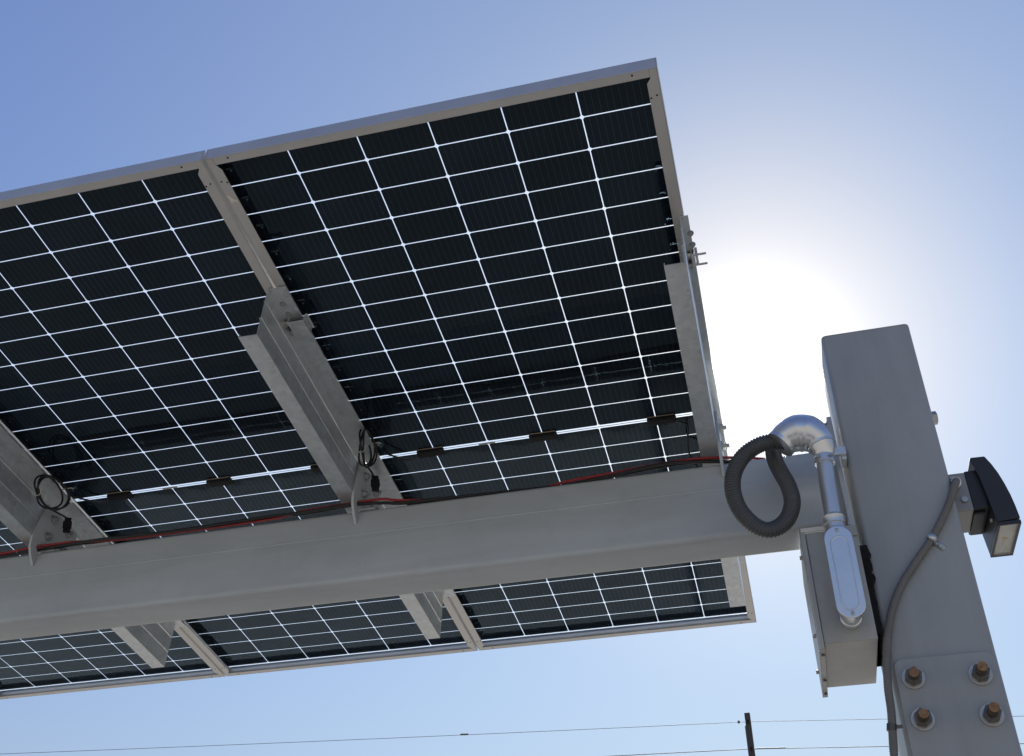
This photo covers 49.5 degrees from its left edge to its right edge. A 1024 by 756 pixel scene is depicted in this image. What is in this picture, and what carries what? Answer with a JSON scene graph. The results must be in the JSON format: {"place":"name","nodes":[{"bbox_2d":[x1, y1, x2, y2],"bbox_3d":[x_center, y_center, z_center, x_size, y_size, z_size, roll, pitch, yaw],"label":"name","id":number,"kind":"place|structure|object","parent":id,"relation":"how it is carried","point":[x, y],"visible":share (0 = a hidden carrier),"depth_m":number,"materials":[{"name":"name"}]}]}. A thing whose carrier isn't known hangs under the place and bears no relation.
{"place":"outdoors","nodes":[
{"label":"outdoors","id":0,"kind":"place"},
{"bbox_2d":[0,0,1023,755],"label":"sky","id":1,"kind":"structure","parent":0,"point":[843,166],"materials":[{"name":"blue"}]},
{"label":"asphalt lot","id":2,"kind":"structure","parent":0,"visible":0},
{"bbox_2d":[821,324,1022,755],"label":"steel post","id":3,"kind":"object","parent":2,"relation":"on","point":[950,698],"visible":1,"depth_m":2.90,"materials":[{"name":"grey metal"}]},
{"bbox_2d":[0,417,853,640],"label":"steel beam","id":4,"kind":"structure","parent":3,"relation":"attached to","point":[657,519],"depth_m":3.37,"materials":[{"name":"grey metal"}]},
{"bbox_2d":[28,505,76,565],"bbox_3d":[-1.551,0.577,3.806,0.060,0.229,0.226,-9,-43,11],"label":"saddle bracket","id":5,"kind":"object","parent":4,"relation":"on","point":[48,529],"visible":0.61,"depth_m":3.79,"materials":[{"name":"metal"}]},
{"bbox_2d":[0,425,185,667],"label":"mounting rail","id":6,"kind":"object","parent":5,"relation":"attached to","point":[21,510],"visible":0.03,"depth_m":3.77,"materials":[{"name":"metal"}]},
{"bbox_2d":[33,474,73,532],"bbox_3d":[-1.544,0.413,3.757,0.043,0.158,0.197,-13,-37,17],"label":"wire coil","id":7,"kind":"object","parent":6,"relation":"hanging from","point":[67,525],"visible":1,"depth_m":3.77,"materials":[{"name":"plastic"}]},
{"bbox_2d":[0,521,225,699],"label":"solar panel","id":8,"kind":"object","parent":6,"relation":"on","point":[183,641],"visible":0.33,"depth_m":4.84,"materials":[{"name":"black glass"}]},
{"bbox_2d":[0,459,730,557],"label":"black cable","id":9,"kind":"object","parent":4,"relation":"on","point":[603,477],"visible":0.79,"depth_m":3.49,"materials":[{"name":"black rubber"}]},
{"bbox_2d":[351,461,381,524],"bbox_3d":[-0.445,0.409,3.579,0.060,0.229,0.226,-9,-43,11],"label":"saddle bracket","id":10,"kind":"object","parent":4,"relation":"attached to","point":[362,489],"visible":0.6,"depth_m":3.55,"materials":[{"name":"grey metal"}]},
{"bbox_2d":[238,286,455,638],"bbox_3d":[-0.467,0.361,3.629,0.122,0.181,1.672,-9,-43,11],"label":"mounting rail","id":11,"kind":"object","parent":10,"relation":"attached to","point":[284,352],"visible":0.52,"depth_m":3.31,"materials":[{"name":"metal"}]},
{"bbox_2d":[0,150,477,675],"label":"solar panel","id":12,"kind":"object","parent":11,"relation":"on","point":[124,188],"visible":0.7,"depth_m":3.46,"materials":[{"name":"black glass"}]},
{"bbox_2d":[357,429,380,491],"bbox_3d":[-0.456,0.248,3.540,0.041,0.177,0.161,-9,-43,11],"label":"wire coil","id":13,"kind":"object","parent":11,"relation":"hanging from","point":[375,483],"visible":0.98,"depth_m":3.53,"materials":[{"name":"plastic"}]},
{"bbox_2d":[0,456,765,554],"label":"red cable","id":14,"kind":"object","parent":4,"relation":"on","point":[391,499],"visible":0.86,"depth_m":3.56,"materials":[{"name":"red rubber"}]},
{"bbox_2d":[714,411,729,476],"bbox_3d":[0.660,0.241,3.352,0.060,0.229,0.226,-9,-43,11],"label":"saddle bracket","id":15,"kind":"object","parent":4,"relation":"attached to","point":[721,444],"visible":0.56,"depth_m":3.31,"materials":[{"name":"metal"}]},
{"bbox_2d":[664,215,745,606],"bbox_3d":[0.629,0.195,3.404,0.104,0.181,1.672,-8,-43,11],"label":"mounting rail","id":16,"kind":"object","parent":15,"relation":"attached to","point":[686,301],"visible":0.57,"depth_m":3.06,"materials":[{"name":"metal"}]},
{"bbox_2d":[204,57,756,650],"bbox_3d":[0.099,0.208,3.574,1.134,0.079,2.566,-9,-43,11],"label":"solar panel","id":17,"kind":"object","parent":16,"relation":"on","point":[554,101],"visible":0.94,"depth_m":3.13,"materials":[{"name":"black glass"}]},
{"bbox_2d":[768,414,865,629],"bbox_3d":[0.831,0.363,2.917,0.244,0.609,0.134,7,-36,-10],"label":"conduit riser","id":18,"kind":"object","parent":3,"relation":"attached to","point":[810,434],"visible":0.99,"depth_m":2.89,"materials":[{"name":"metal"}]},
{"bbox_2d":[724,434,800,538],"bbox_3d":[0.684,0.283,3.014,0.198,0.320,0.128,10,-36,-14],"label":"corrugated hose","id":19,"kind":"object","parent":18,"relation":"hanging from","point":[783,522],"visible":0.97,"depth_m":3.01,"materials":[{"name":"plastic"}]},
{"bbox_2d":[797,525,882,697],"bbox_3d":[0.894,0.634,3.009,0.180,0.342,0.374,-9,-36,11],"label":"electrical box","id":20,"kind":"object","parent":3,"relation":"attached to","point":[846,657],"visible":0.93,"depth_m":2.88,"materials":[{"name":"grey paint"}]},
{"bbox_2d":[883,477,960,755],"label":"flexible conduit","id":21,"kind":"object","parent":3,"relation":"attached to","point":[892,726],"visible":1,"depth_m":2.81,"materials":[{"name":"metal"}]},
{"bbox_2d":[948,456,1021,557],"bbox_3d":[1.289,0.361,3.078,0.155,0.211,0.204,-9,-36,11],"label":"flood light","id":22,"kind":"object","parent":3,"relation":"attached to","point":[986,506],"visible":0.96,"depth_m":3.01,"materials":[{"name":"metal"}]},
{"label":"ground","id":23,"kind":"structure","parent":0,"visible":0},
{"bbox_2d":[744,713,754,755],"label":"utility pole","id":24,"kind":"object","parent":23,"relation":"on","point":[749,738],"visible":1,"depth_m":13.60,"materials":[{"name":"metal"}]},
{"bbox_2d":[6,716,1016,753],"bbox_3d":[2.895,4.229,13.633,52.953,0.431,0.031,-2,-35,3],"label":"overhead wire","id":25,"kind":"object","parent":24,"relation":"attached to","point":[738,721],"visible":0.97,"depth_m":13.75,"materials":[{"name":"black metal"}]},
{"bbox_2d":[614,743,1023,755],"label":"overhead wire","id":26,"kind":"object","parent":24,"relation":"attached to","point":[757,748],"visible":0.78,"depth_m":13.44,"materials":[{"name":"black metal"}]}
]}

